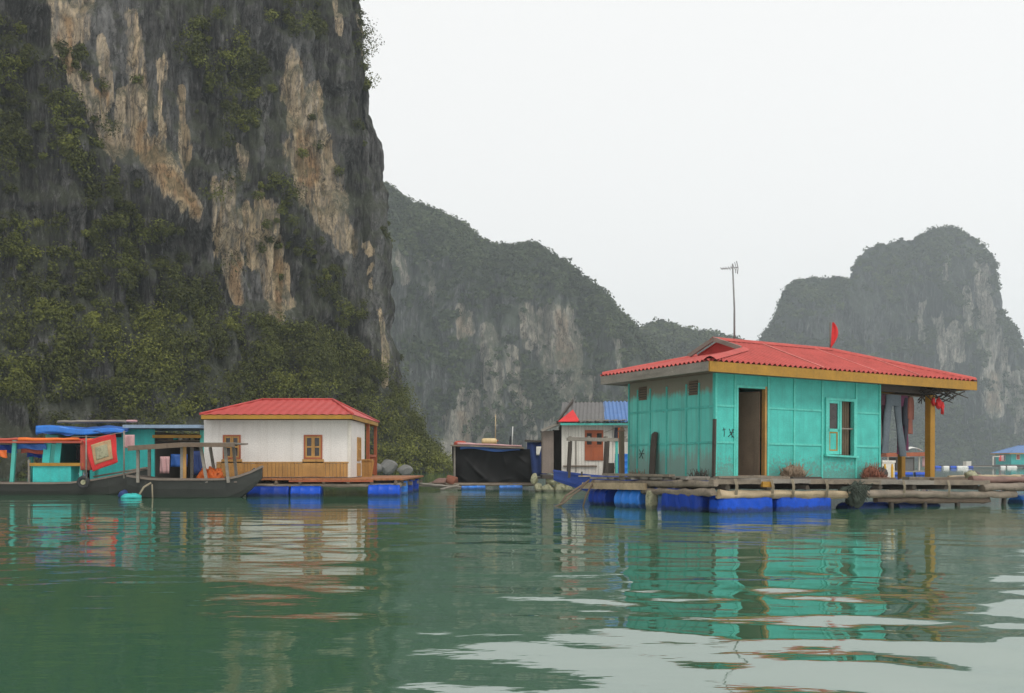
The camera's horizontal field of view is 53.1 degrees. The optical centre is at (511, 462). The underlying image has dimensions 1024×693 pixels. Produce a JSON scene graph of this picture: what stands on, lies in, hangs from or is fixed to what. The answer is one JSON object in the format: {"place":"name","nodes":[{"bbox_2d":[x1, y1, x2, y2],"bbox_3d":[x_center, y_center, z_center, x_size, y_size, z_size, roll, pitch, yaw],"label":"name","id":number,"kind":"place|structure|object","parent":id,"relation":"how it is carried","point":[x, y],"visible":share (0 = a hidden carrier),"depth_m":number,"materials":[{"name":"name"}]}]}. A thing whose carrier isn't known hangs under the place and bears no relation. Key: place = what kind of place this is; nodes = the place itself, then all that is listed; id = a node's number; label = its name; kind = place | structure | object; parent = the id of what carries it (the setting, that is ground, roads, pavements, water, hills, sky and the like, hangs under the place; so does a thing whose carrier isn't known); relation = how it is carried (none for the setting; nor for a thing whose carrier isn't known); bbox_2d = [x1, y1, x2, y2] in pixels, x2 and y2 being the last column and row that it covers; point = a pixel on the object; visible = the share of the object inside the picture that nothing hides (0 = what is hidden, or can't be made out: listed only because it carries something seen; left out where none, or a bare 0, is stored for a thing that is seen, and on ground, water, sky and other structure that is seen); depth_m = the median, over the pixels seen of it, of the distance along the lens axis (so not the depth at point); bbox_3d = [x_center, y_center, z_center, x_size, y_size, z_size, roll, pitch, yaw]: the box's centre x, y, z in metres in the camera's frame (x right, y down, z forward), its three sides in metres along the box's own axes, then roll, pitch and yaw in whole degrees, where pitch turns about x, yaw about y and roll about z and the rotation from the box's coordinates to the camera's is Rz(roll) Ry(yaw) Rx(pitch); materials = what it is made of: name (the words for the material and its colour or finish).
{"place":"outdoors","nodes":[
{"label":"outdoors","id":0,"kind":"place"},
{"bbox_2d":[0,0,449,477],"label":"cliff","id":1,"kind":"structure","parent":0,"point":[169,149],"depth_m":100.95,"materials":[{"name":"stone"}]},
{"bbox_2d":[0,0,452,477],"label":"undergrowth","id":2,"kind":"object","parent":1,"relation":"on","point":[327,357],"visible":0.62,"depth_m":96.34,"materials":[{"name":"plant"}]},
{"bbox_2d":[0,465,1023,692],"bbox_3d":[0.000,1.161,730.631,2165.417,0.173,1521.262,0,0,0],"label":"water","id":3,"kind":"structure","parent":0,"point":[495,589],"depth_m":8.86,"materials":[{"name":"liquid"}]},
{"bbox_2d":[0,437,147,494],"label":"wooden boat","id":4,"kind":"object","parent":3,"relation":"on","point":[56,477],"visible":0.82,"depth_m":36.60,"materials":[{"name":"grey wood"}]},
{"bbox_2d":[0,450,6,457],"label":"hanging cloth","id":5,"kind":"object","parent":4,"relation":"hanging from","point":[3,453],"visible":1,"depth_m":36.60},
{"bbox_2d":[0,445,17,452],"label":"hanging cloth","id":6,"kind":"object","parent":4,"relation":"hanging from","point":[8,448],"visible":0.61,"depth_m":36.99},
{"bbox_2d":[17,444,46,449],"bbox_3d":[-17.218,-0.570,36.706,1.085,0.230,0.092,0,0,0],"label":"rolled sheet","id":7,"kind":"object","parent":4,"relation":"hanging from","point":[33,446],"visible":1,"depth_m":36.71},
{"bbox_2d":[21,449,42,453],"bbox_3d":[-17.247,-0.413,36.906,0.914,0.201,0.092,0,0,0],"label":"hanging cloth","id":8,"kind":"object","parent":4,"relation":"hanging from","point":[31,451],"visible":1,"depth_m":36.91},
{"bbox_2d":[27,453,42,457],"bbox_3d":[-17.218,-0.271,37.106,0.742,0.201,0.092,0,0,0],"label":"hanging cloth","id":9,"kind":"object","parent":4,"relation":"hanging from","point":[34,455],"visible":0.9,"depth_m":37.11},
{"bbox_2d":[76,445,79,459],"bbox_3d":[-15.734,-0.356,37.806,0.742,0.601,0.092,0,0,0],"label":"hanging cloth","id":10,"kind":"object","parent":4,"relation":"hanging from","point":[77,452],"visible":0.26,"depth_m":37.82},
{"bbox_2d":[77,474,89,488],"bbox_3d":[-15.248,0.609,36.440,0.480,0.643,0.140,0,0,0],"label":"tyre fender","id":11,"kind":"object","parent":4,"relation":"hanging from","point":[82,483],"visible":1,"depth_m":36.39,"materials":[{"name":"rubber"}]},
{"bbox_2d":[80,440,91,469],"bbox_3d":[-15.181,-0.286,36.511,0.420,1.085,0.116,0,0,0],"label":"hanging cloth","id":12,"kind":"object","parent":4,"relation":"hanging from","point":[82,452],"visible":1,"depth_m":36.53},
{"bbox_2d":[71,431,125,480],"bbox_3d":[-14.676,-0.246,36.397,1.944,1.792,0.058,0,0,0],"label":"drying frame","id":13,"kind":"object","parent":4,"relation":"on","point":[123,432],"visible":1,"depth_m":36.38,"materials":[{"name":"grey wood"}]},
{"bbox_2d":[83,434,117,471],"bbox_3d":[-14.606,-0.371,36.349,1.228,1.371,0.201,0,0,0],"label":"printed blanket","id":14,"kind":"object","parent":13,"relation":"hanging from","point":[101,451],"visible":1,"depth_m":36.35,"materials":[{"name":"red fabric"}]},
{"bbox_2d":[125,435,134,447],"bbox_3d":[-14.002,-0.785,37.458,0.380,0.486,0.073,0,0,0],"label":"hanging cloth","id":15,"kind":"object","parent":4,"relation":"hanging from","point":[129,440],"visible":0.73,"depth_m":37.45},
{"bbox_2d":[118,490,127,497],"bbox_3d":[-12.752,1.050,33.595,0.278,0.347,0.266,0,0,-42],"label":"swim float","id":16,"kind":"object","parent":3,"relation":"on","point":[121,493],"visible":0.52,"depth_m":33.53,"materials":[{"name":"blue plastic"}]},
{"bbox_2d":[120,493,141,497],"bbox_3d":[-12.373,1.097,33.266,0.633,0.262,0.462,0,0,-29],"label":"swim float","id":17,"kind":"object","parent":3,"relation":"on","point":[131,495],"visible":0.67,"depth_m":33.18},
{"bbox_2d":[126,442,263,497],"bbox_3d":[-10.519,0.348,34.185,4.427,2.043,1.740,0,0,0],"label":"wooden boat","id":18,"kind":"object","parent":3,"relation":"on","point":[228,486],"visible":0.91,"depth_m":33.68,"materials":[{"name":"grey wood"}]},
{"bbox_2d":[139,482,152,497],"bbox_3d":[-11.977,0.941,33.493,0.470,0.640,0.103,0,0,-26],"label":"mooring rope","id":19,"kind":"object","parent":18,"relation":"attached to","point":[142,489],"visible":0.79,"depth_m":33.51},
{"bbox_2d":[196,468,208,477],"bbox_3d":[-10.273,0.442,34.083,0.439,0.588,0.359,0,0,0],"label":"life jacket","id":20,"kind":"object","parent":18,"relation":"in","point":[200,474],"visible":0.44,"depth_m":33.97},
{"bbox_2d":[207,466,214,477],"bbox_3d":[-10.020,0.431,34.064,0.438,0.648,0.392,0,0,0],"label":"life jacket","id":21,"kind":"object","parent":18,"relation":"in","point":[211,472],"visible":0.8,"depth_m":33.96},
{"bbox_2d":[214,468,223,477],"bbox_3d":[-9.788,0.452,34.066,0.438,0.617,0.375,0,0,31],"label":"life jacket","id":22,"kind":"object","parent":18,"relation":"in","point":[218,473],"visible":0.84,"depth_m":33.95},
{"bbox_2d":[246,486,290,496],"bbox_3d":[-8.354,1.050,35.220,1.449,0.632,0.639,0,0,0],"label":"float barrel","id":23,"kind":"object","parent":3,"relation":"on","point":[267,491],"visible":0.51,"depth_m":34.93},
{"bbox_2d":[224,475,423,487],"bbox_3d":[-7.393,0.699,39.186,7.294,0.337,8.429,0,0,0],"label":"raft","id":24,"kind":"object","parent":23,"relation":"on","point":[341,482],"visible":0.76,"depth_m":35.05,"materials":[{"name":"brown wood"}]},
{"bbox_2d":[199,398,379,476],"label":"floating house","id":25,"kind":"structure","parent":24,"relation":"on","point":[303,437],"depth_m":36.00,"materials":[{"name":"white wood"}]},
{"bbox_2d":[223,435,240,458],"bbox_3d":[-9.844,-0.562,35.980,0.619,0.844,0.060,0,0,0],"label":"window","id":26,"kind":"structure","parent":25,"relation":"in","point":[226,438],"depth_m":35.96,"materials":[{"name":"orange wood"}]},
{"bbox_2d":[304,435,321,458],"bbox_3d":[-6.989,-0.562,35.980,0.647,0.844,0.060,0,0,0],"label":"window","id":27,"kind":"structure","parent":25,"relation":"in","point":[312,443],"depth_m":35.96,"materials":[{"name":"orange wood"}]},
{"bbox_2d":[357,437,360,460],"bbox_3d":[-5.661,-0.514,37.900,0.060,0.860,0.750,0,0,0],"label":"window","id":28,"kind":"structure","parent":25,"relation":"in","point":[358,438],"depth_m":37.69,"materials":[{"name":"brown wood"}]},
{"bbox_2d":[361,459,373,476],"bbox_3d":[-5.545,0.195,38.890,0.572,0.670,0.480,0,0,0],"label":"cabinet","id":29,"kind":"object","parent":24,"relation":"on","point":[367,467],"visible":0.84,"depth_m":38.71,"materials":[{"name":"brown wood"}]},
{"bbox_2d":[377,463,381,472],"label":"boulder","id":30,"kind":"object","parent":24,"relation":"on","point":[379,468],"visible":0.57,"depth_m":97.38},
{"bbox_2d":[381,459,397,474],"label":"boulder","id":31,"kind":"object","parent":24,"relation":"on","point":[389,467],"visible":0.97,"depth_m":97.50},
{"bbox_2d":[397,465,412,474],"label":"boulder","id":32,"kind":"object","parent":24,"relation":"on","point":[405,469],"visible":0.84,"depth_m":97.54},
{"bbox_2d":[290,486,322,496],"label":"float barrel","id":33,"kind":"object","parent":3,"relation":"on","point":[306,491],"visible":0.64,"depth_m":34.94,"materials":[{"name":"blue plastic"}]},
{"bbox_2d":[368,484,401,496],"bbox_3d":[-4.375,1.020,35.220,1.094,0.673,0.680,0,0,0],"label":"float barrel","id":34,"kind":"object","parent":3,"relation":"on","point":[379,490],"visible":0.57,"depth_m":34.92,"materials":[{"name":"blue plastic"}]},
{"bbox_2d":[392,481,407,494],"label":"float barrel","id":35,"kind":"object","parent":3,"relation":"on","point":[404,490],"visible":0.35,"depth_m":37.03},
{"bbox_2d":[408,480,412,492],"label":"float barrel","id":36,"kind":"object","parent":3,"relation":"on","point":[410,488],"visible":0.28,"depth_m":39.01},
{"bbox_2d":[413,479,418,490],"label":"float barrel","id":37,"kind":"object","parent":3,"relation":"on","point":[415,486],"visible":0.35,"depth_m":41.39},
{"bbox_2d":[419,483,461,489],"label":"driftwood","id":38,"kind":"object","parent":3,"relation":"on","point":[442,487],"visible":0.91,"depth_m":43.54,"materials":[{"name":"grey wood"}]},
{"bbox_2d":[461,485,485,489],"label":"float barrel","id":39,"kind":"object","parent":3,"relation":"on","point":[478,487],"visible":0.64,"depth_m":43.61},
{"bbox_2d":[429,442,534,486],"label":"tarpaulin hut","id":40,"kind":"object","parent":39,"relation":"on","point":[483,464],"visible":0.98,"depth_m":43.92,"materials":[{"name":"black fabric"}]},
{"bbox_2d":[433,478,445,484],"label":"net heap","id":41,"kind":"object","parent":40,"relation":"on","point":[440,480],"visible":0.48,"depth_m":44.01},
{"bbox_2d":[446,475,457,483],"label":"net heap","id":42,"kind":"object","parent":40,"relation":"on","point":[450,479],"visible":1,"depth_m":43.58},
{"bbox_2d":[482,438,497,443],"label":"jerrycan","id":43,"kind":"object","parent":40,"relation":"on","point":[489,441],"visible":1,"depth_m":43.89,"materials":[{"name":"beige plastic"}]},
{"bbox_2d":[499,483,522,489],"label":"float barrel","id":44,"kind":"object","parent":3,"relation":"on","point":[510,487],"visible":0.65,"depth_m":43.61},
{"bbox_2d":[524,440,546,483],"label":"storage shed","id":45,"kind":"structure","parent":3,"relation":"on","point":[532,445],"depth_m":46.99,"materials":[{"name":"blue fabric"}]},
{"bbox_2d":[536,447,540,454],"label":"hanging cloth","id":46,"kind":"object","parent":45,"relation":"hanging from","point":[538,449],"visible":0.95,"depth_m":46.91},
{"bbox_2d":[534,483,541,491],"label":"foam float","id":47,"kind":"object","parent":3,"relation":"on","point":[538,487],"visible":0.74,"depth_m":40.65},
{"bbox_2d":[530,473,537,484],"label":"foam float","id":48,"kind":"object","parent":47,"relation":"on","point":[534,479],"visible":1,"depth_m":40.64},
{"bbox_2d":[542,483,553,491],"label":"foam float","id":49,"kind":"object","parent":3,"relation":"on","point":[548,487],"visible":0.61,"depth_m":40.55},
{"bbox_2d":[546,474,556,484],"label":"foam float","id":50,"kind":"object","parent":49,"relation":"on","point":[551,481],"visible":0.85,"depth_m":40.61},
{"bbox_2d":[540,399,627,478],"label":"plank hut","id":51,"kind":"object","parent":50,"relation":"on","point":[590,419],"visible":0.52,"depth_m":41.00,"materials":[{"name":"white wood"}]},
{"bbox_2d":[585,430,602,460],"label":"door","id":52,"kind":"structure","parent":51,"relation":"in","point":[593,449],"depth_m":40.96,"materials":[{"name":"orange wood"}]},
{"bbox_2d":[553,484,564,491],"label":"foam float","id":53,"kind":"object","parent":3,"relation":"on","point":[559,487],"visible":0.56,"depth_m":40.52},
{"bbox_2d":[564,485,572,491],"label":"foam float","id":54,"kind":"object","parent":3,"relation":"on","point":[568,488],"visible":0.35,"depth_m":40.58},
{"bbox_2d":[588,489,617,505],"bbox_3d":[2.512,0.961,27.772,0.597,0.591,0.800,1,-1,-29],"label":"float barrel","id":55,"kind":"object","parent":3,"relation":"on","point":[602,497],"visible":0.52,"depth_m":27.45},
{"bbox_2d":[553,436,672,494],"bbox_3d":[4.293,0.199,37.000,5.620,2.302,1.590,0,0,0],"label":"wooden boat","id":56,"kind":"object","parent":3,"relation":"on","point":[571,479],"visible":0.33,"depth_m":36.57,"materials":[{"name":"blue wood"}]},
{"bbox_2d":[614,454,627,473],"bbox_3d":[3.989,0.060,36.900,0.597,0.780,0.591,0,0,0],"label":"water drum","id":57,"kind":"object","parent":56,"relation":"on","point":[626,463],"visible":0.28,"depth_m":36.64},
{"bbox_2d":[614,487,648,507],"bbox_3d":[3.193,0.952,26.521,0.676,0.669,1.079,1,-1,-29],"label":"float barrel","id":58,"kind":"object","parent":3,"relation":"on","point":[630,498],"visible":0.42,"depth_m":26.23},
{"bbox_2d":[645,490,657,508],"bbox_3d":[3.486,0.944,25.517,0.266,0.556,0.245,1,-1,-29],"label":"foam float","id":59,"kind":"object","parent":3,"relation":"on","point":[651,500],"visible":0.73,"depth_m":25.43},
{"bbox_2d":[661,493,709,511],"bbox_3d":[4.217,0.960,24.602,0.598,0.601,1.500,1,-1,-29],"label":"float barrel","id":60,"kind":"object","parent":3,"relation":"on","point":[683,502],"visible":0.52,"depth_m":24.24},
{"bbox_2d":[709,496,772,512],"bbox_3d":[5.357,1.001,23.957,1.654,0.539,0.549,1,-1,-29],"label":"float barrel","id":61,"kind":"object","parent":3,"relation":"on","point":[740,505],"visible":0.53,"depth_m":23.65,"materials":[{"name":"blue plastic"}]},
{"bbox_2d":[772,497,830,510],"bbox_3d":[6.984,1.036,24.867,1.763,0.541,0.552,1,-1,-29],"label":"float barrel","id":62,"kind":"object","parent":3,"relation":"on","point":[793,504],"visible":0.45,"depth_m":24.53,"materials":[{"name":"blue plastic"}]},
{"bbox_2d":[582,470,1023,507],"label":"raft","id":63,"kind":"object","parent":3,"relation":"on","point":[903,489],"visible":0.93,"depth_m":26.00,"materials":[{"name":"brown wood"}]},
{"bbox_2d":[555,479,594,505],"bbox_3d":[1.622,0.827,27.476,1.318,0.777,0.613,0,0,-16],"label":"wooden pole","id":64,"kind":"object","parent":63,"relation":"attached to","point":[572,491],"visible":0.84,"depth_m":27.61,"materials":[{"name":"brown wood"}]},
{"bbox_2d":[618,426,624,476],"bbox_3d":[2.965,-0.264,27.882,0.142,1.461,0.340,0,0,-29],"label":"mooring post","id":65,"kind":"object","parent":63,"relation":"on","point":[621,430],"visible":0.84,"depth_m":27.82,"materials":[{"name":"brown wood"}]},
{"bbox_2d":[627,469,644,476],"bbox_3d":[3.295,0.262,27.610,0.343,0.231,0.673,1,-1,-29],"label":"brush heap","id":66,"kind":"object","parent":63,"relation":"on","point":[636,472],"visible":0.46,"depth_m":27.52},
{"bbox_2d":[649,432,657,473],"bbox_3d":[3.728,-0.232,26.999,0.155,1.188,0.304,1,-1,-29],"label":"leaning board","id":67,"kind":"object","parent":63,"relation":"on","point":[652,457],"visible":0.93,"depth_m":26.98,"materials":[{"name":"brown wood"}]},
{"bbox_2d":[687,468,716,476],"bbox_3d":[4.635,0.243,25.142,0.328,0.234,0.803,1,-1,-29],"label":"brush heap","id":68,"kind":"object","parent":63,"relation":"on","point":[698,474],"visible":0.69,"depth_m":25.24,"materials":[{"name":"plant"}]},
{"bbox_2d":[712,419,716,477],"bbox_3d":[4.923,-0.336,24.943,0.065,1.471,0.100,1,-1,-29],"label":"leaning board","id":69,"kind":"object","parent":63,"relation":"on","point":[714,428],"visible":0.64,"depth_m":24.91,"materials":[{"name":"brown wood"}]},
{"bbox_2d":[600,337,976,478],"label":"floating house","id":70,"kind":"structure","parent":63,"relation":"on","point":[771,407],"depth_m":26.57,"materials":[{"name":"teal wood"}]},
{"bbox_2d":[720,261,737,338],"bbox_3d":[5.940,-4.293,27.944,0.484,2.454,0.289,0,0,0],"label":"tv aerial","id":71,"kind":"object","parent":70,"relation":"attached to","point":[733,267],"visible":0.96,"depth_m":27.93,"materials":[{"name":"metal"}]},
{"bbox_2d":[738,391,759,474],"bbox_3d":[5.926,-0.729,26.085,0.824,2.150,0.067,0,0,37],"label":"door","id":72,"kind":"structure","parent":70,"relation":"in","point":[749,402],"depth_m":25.99,"materials":[{"name":"brown wood"}]},
{"bbox_2d":[830,322,837,347],"bbox_3d":[9.220,-3.597,29.316,0.259,0.850,0.075,0,0,0],"label":"flag","id":73,"kind":"object","parent":70,"relation":"attached to","point":[833,335],"visible":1,"depth_m":29.31,"materials":[{"name":"red fabric"}]},
{"bbox_2d":[824,397,858,457],"bbox_3d":[8.644,-0.925,27.063,1.181,1.575,0.285,1,-1,-29],"label":"window","id":74,"kind":"structure","parent":70,"relation":"in","point":[837,428],"depth_m":26.97,"materials":[{"name":"teal wood"}]},
{"bbox_2d":[881,393,924,396],"bbox_3d":[10.785,-1.874,28.333,1.950,0.045,0.034,1,-1,-29],"label":"clothes rail","id":75,"kind":"object","parent":70,"relation":"attached to","point":[903,395],"visible":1,"depth_m":28.38,"materials":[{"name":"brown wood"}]},
{"bbox_2d":[881,394,888,453],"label":"hanging trousers","id":76,"kind":"object","parent":75,"relation":"hanging from","point":[883,399],"visible":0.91,"depth_m":27.98,"materials":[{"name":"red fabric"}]},
{"bbox_2d":[881,394,905,455],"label":"hanging trousers","id":77,"kind":"object","parent":75,"relation":"hanging from","point":[893,400],"visible":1,"depth_m":28.02,"materials":[{"name":"grey fabric"}]},
{"bbox_2d":[896,395,908,453],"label":"hanging trousers","id":78,"kind":"object","parent":75,"relation":"hanging from","point":[902,403],"visible":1,"depth_m":28.29,"materials":[{"name":"purple fabric"}]},
{"bbox_2d":[902,397,908,444],"bbox_3d":[10.964,-1.160,28.517,0.168,1.350,0.666,0,-1,27],"label":"hanging shirt","id":79,"kind":"object","parent":75,"relation":"hanging from","point":[905,415],"visible":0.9,"depth_m":28.28,"materials":[{"name":"fabric"}]},
{"bbox_2d":[908,397,913,433],"bbox_3d":[11.122,-1.322,28.628,0.168,1.020,0.591,0,-1,33],"label":"hanging shirt","id":80,"kind":"object","parent":75,"relation":"hanging from","point":[910,413],"visible":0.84,"depth_m":28.47,"materials":[{"name":"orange fabric"}]},
{"bbox_2d":[896,387,967,403],"bbox_3d":[11.809,-1.935,28.802,1.911,0.626,1.244,1,-1,-29],"label":"twig bundle","id":81,"kind":"object","parent":70,"relation":"attached to","point":[933,391],"visible":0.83,"depth_m":28.71,"materials":[{"name":"brown wood"}]},
{"bbox_2d":[931,397,944,414],"bbox_3d":[11.919,-1.619,28.666,0.463,0.543,0.162,1,-1,-29],"label":"red lantern","id":82,"kind":"object","parent":70,"relation":"hanging from","point":[939,403],"visible":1,"depth_m":28.66,"materials":[{"name":"fabric"}]},
{"bbox_2d":[779,461,811,476],"bbox_3d":[7.111,0.220,25.784,0.998,0.543,0.527,1,-1,-29],"label":"brush heap","id":83,"kind":"object","parent":63,"relation":"on","point":[790,470],"visible":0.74,"depth_m":25.68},
{"bbox_2d":[838,480,872,508],"bbox_3d":[8.548,0.773,25.418,0.966,0.730,0.575,1,-1,-29],"label":"net bundle","id":84,"kind":"object","parent":63,"relation":"hanging from","point":[857,497],"visible":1,"depth_m":25.30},
{"bbox_2d":[859,462,887,478],"bbox_3d":[9.570,0.228,27.122,0.967,0.548,0.537,1,-1,-29],"label":"net heap","id":85,"kind":"object","parent":63,"relation":"on","point":[870,471],"visible":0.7,"depth_m":27.04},
{"bbox_2d":[878,466,887,476],"bbox_3d":[9.950,0.303,27.430,0.339,0.439,0.256,0,0,-21],"label":"clay jar","id":86,"kind":"object","parent":63,"relation":"on","point":[885,471],"visible":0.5,"depth_m":27.33,"materials":[{"name":"ceramic"}]},
{"bbox_2d":[881,460,895,476],"bbox_3d":[10.172,0.173,28.052,0.520,0.480,0.404,1,-1,-29],"label":"bucket","id":87,"kind":"object","parent":63,"relation":"on","point":[889,465],"visible":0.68,"depth_m":27.91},
{"bbox_2d":[836,502,887,508],"bbox_3d":[8.984,1.260,26.125,1.606,0.530,0.542,1,-1,-29],"label":"float barrel","id":88,"kind":"object","parent":3,"relation":"on","point":[843,505],"visible":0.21,"depth_m":25.96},
{"bbox_2d":[894,502,939,507],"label":"float barrel","id":89,"kind":"object","parent":3,"relation":"on","point":[901,505],"visible":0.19,"depth_m":26.74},
{"bbox_2d":[914,472,924,475],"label":"float barrel","id":90,"kind":"object","parent":3,"relation":"on","point":[919,473],"visible":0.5,"depth_m":91.43,"materials":[{"name":"blue plastic"}]},
{"bbox_2d":[1007,495,1023,503],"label":"float barrel","id":91,"kind":"object","parent":3,"relation":"on","point":[1019,499],"visible":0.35,"depth_m":29.17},
{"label":"float barrel","id":92,"kind":"object","parent":3,"relation":"on","visible":0},
{"bbox_2d":[941,461,991,466],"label":"fish pen","id":93,"kind":"object","parent":92,"relation":"on","point":[966,463],"visible":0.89,"depth_m":215.50,"materials":[{"name":"grey wood"}]},
{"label":"float barrel","id":94,"kind":"object","parent":3,"relation":"on","visible":0},
{"bbox_2d":[881,447,924,471],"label":"fishing hut","id":95,"kind":"object","parent":94,"relation":"on","point":[909,464],"visible":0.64,"depth_m":91.97,"materials":[{"name":"brown wood"}]},
{"bbox_2d":[388,189,658,460],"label":"ridge hill","id":96,"kind":"structure","parent":0,"point":[536,327],"depth_m":419.47,"materials":[{"name":"stone"}]},
{"bbox_2d":[383,181,671,444],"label":"shrubbery","id":97,"kind":"object","parent":96,"relation":"on","point":[488,256],"visible":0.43,"depth_m":425.70,"materials":[{"name":"plant"}]},
{"bbox_2d":[658,335,711,355],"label":"back hill","id":98,"kind":"structure","parent":0,"point":[690,350],"depth_m":539.05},
{"bbox_2d":[638,316,744,358],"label":"shrubbery","id":99,"kind":"object","parent":98,"relation":"on","point":[660,330],"visible":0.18,"depth_m":546.24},
{"bbox_2d":[359,0,1023,346],"label":"sky","id":100,"kind":"structure","parent":0,"point":[655,146],"materials":[{"name":"white"}]},
{"bbox_2d":[775,230,1023,464],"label":"karst hill","id":101,"kind":"structure","parent":0,"point":[862,317],"depth_m":641.71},
{"bbox_2d":[756,224,1023,464],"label":"shrubbery","id":102,"kind":"object","parent":101,"relation":"on","point":[816,292],"visible":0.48,"depth_m":641.54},
{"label":"float barrel","id":103,"kind":"object","parent":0,"visible":0},
{"bbox_2d":[36,420,203,478],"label":"boat house","id":104,"kind":"structure","parent":103,"relation":"on","point":[145,434],"depth_m":39.60,"materials":[{"name":"teal wood"}]},
{"bbox_2d":[160,456,169,472],"bbox_3d":[-13.303,0.077,39.206,0.371,0.650,0.092,0,0,0],"label":"hanging cloth","id":105,"kind":"object","parent":104,"relation":"hanging from","point":[164,464],"visible":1,"depth_m":39.20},
{"bbox_2d":[170,454,187,466],"bbox_3d":[-12.916,-0.093,39.706,0.650,0.495,0.092,0,0,0],"label":"hanging cloth","id":106,"kind":"object","parent":104,"relation":"hanging from","point":[175,460],"visible":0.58,"depth_m":39.70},
{"bbox_2d":[194,451,202,474],"bbox_3d":[-12.174,0.000,39.556,0.464,0.928,0.092,0,0,0],"label":"door curtain","id":107,"kind":"object","parent":104,"relation":"hanging from","point":[198,467],"depth_m":39.54,"materials":[{"name":"blue fabric"}]},
{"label":"float barrel","id":108,"kind":"object","parent":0,"visible":0},
{"bbox_2d":[939,445,1023,466],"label":"floating house","id":109,"kind":"structure","parent":108,"relation":"on","point":[1014,456],"depth_m":225.00,"materials":[{"name":"blue wood"}]},
{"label":"washing line","id":110,"kind":"object","parent":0,"visible":0},
{"bbox_2d":[614,428,617,437],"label":"hanging cloth","id":111,"kind":"object","parent":110,"relation":"hanging from","point":[615,432],"visible":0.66,"depth_m":40.84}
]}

